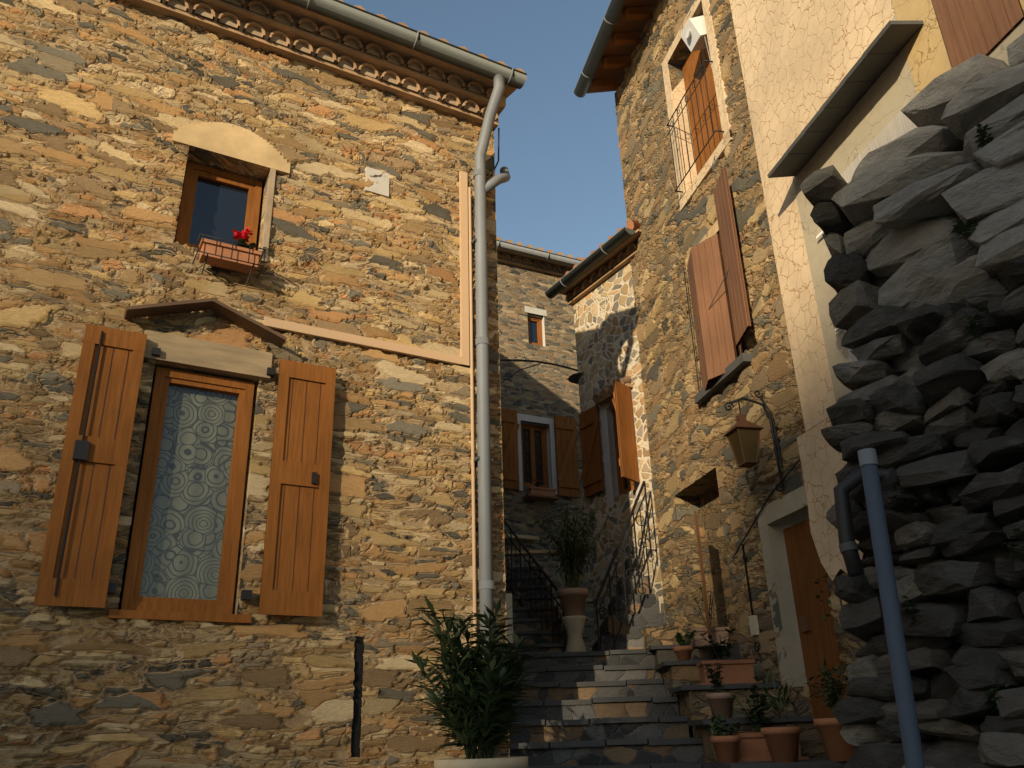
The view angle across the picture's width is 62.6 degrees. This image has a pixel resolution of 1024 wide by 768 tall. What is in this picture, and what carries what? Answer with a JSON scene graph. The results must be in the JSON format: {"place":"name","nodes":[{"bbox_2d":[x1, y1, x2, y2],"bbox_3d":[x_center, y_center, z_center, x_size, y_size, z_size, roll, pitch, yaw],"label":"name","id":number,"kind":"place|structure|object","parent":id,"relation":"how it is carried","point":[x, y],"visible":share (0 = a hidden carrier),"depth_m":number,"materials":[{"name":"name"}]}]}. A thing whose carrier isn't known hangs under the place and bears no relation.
{"place":"outdoors","nodes":[
{"label":"outdoors","id":0,"kind":"place"},
{"bbox_2d":[343,0,626,258],"label":"sky","id":1,"kind":"structure","parent":0,"point":[559,149],"materials":[{"name":"blue"}]},
{"bbox_3d":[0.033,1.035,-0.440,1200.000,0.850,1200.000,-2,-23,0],"label":"ground","id":2,"kind":"structure","parent":0,"visible":0},
{"bbox_2d":[0,0,526,767],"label":"building","id":3,"kind":"structure","parent":2,"relation":"on","point":[248,314],"depth_m":5.97,"materials":[{"name":"stone"}]},
{"bbox_2d":[497,237,594,650],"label":"back building","id":4,"kind":"structure","parent":2,"relation":"on","point":[541,449],"depth_m":13.75,"materials":[{"name":"stone"}]},
{"bbox_2d":[500,357,583,383],"bbox_3d":[0.507,-0.105,11.209,1.484,0.548,0.392,13,-27,-31],"label":"street lamp","id":5,"kind":"object","parent":4,"relation":"attached to","point":[572,378],"visible":0.66,"depth_m":11.34,"materials":[{"name":"black metal"}]},
{"bbox_2d":[544,220,664,641],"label":"house","id":6,"kind":"structure","parent":2,"relation":"on","point":[595,287],"depth_m":10.61,"materials":[{"name":"stone"}]},
{"bbox_2d":[501,430,846,767],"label":"stairs","id":7,"kind":"structure","parent":2,"relation":"on","point":[636,698],"depth_m":6.96,"materials":[{"name":"stone"}]},
{"bbox_2d":[504,481,651,651],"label":"railings","id":8,"kind":"object","parent":7,"relation":"on","point":[607,575],"visible":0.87,"depth_m":9.29,"materials":[{"name":"black metal"}]},
{"bbox_2d":[434,588,854,767],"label":"flower pots","id":9,"kind":"object","parent":7,"relation":"on","point":[777,744],"visible":0.77,"depth_m":5.59,"materials":[{"name":"ceramic"}]},
{"bbox_2d":[404,501,849,758],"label":"plants","id":10,"kind":"object","parent":9,"relation":"in","point":[475,709],"visible":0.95,"depth_m":5.00,"materials":[{"name":"green plant"}]},
{"bbox_2d":[573,0,1023,718],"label":"building","id":11,"kind":"structure","parent":2,"relation":"on","point":[739,122],"depth_m":7.54,"materials":[{"name":"stone"}]},
{"bbox_2d":[723,390,783,491],"bbox_3d":[2.002,0.468,6.997,0.435,0.870,0.250,4,-24,-12],"label":"lantern","id":12,"kind":"object","parent":11,"relation":"attached to","point":[742,434],"visible":1,"depth_m":6.93,"materials":[{"name":"black metal"}]},
{"bbox_2d":[800,33,1023,767],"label":"rock wall","id":13,"kind":"structure","parent":2,"relation":"on","point":[920,365],"depth_m":4.32,"materials":[{"name":"grey stone"}]},
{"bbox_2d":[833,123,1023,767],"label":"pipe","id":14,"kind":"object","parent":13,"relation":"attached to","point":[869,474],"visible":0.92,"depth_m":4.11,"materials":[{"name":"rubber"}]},
{"bbox_2d":[872,148,985,742],"bbox_3d":[2.855,0.460,3.603,0.001,4.300,3.346,13,-27,-32],"label":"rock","id":15,"kind":"object","parent":13,"relation":"attached to","point":[879,281],"visible":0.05,"depth_m":4.99,"materials":[{"name":"grey stone"}]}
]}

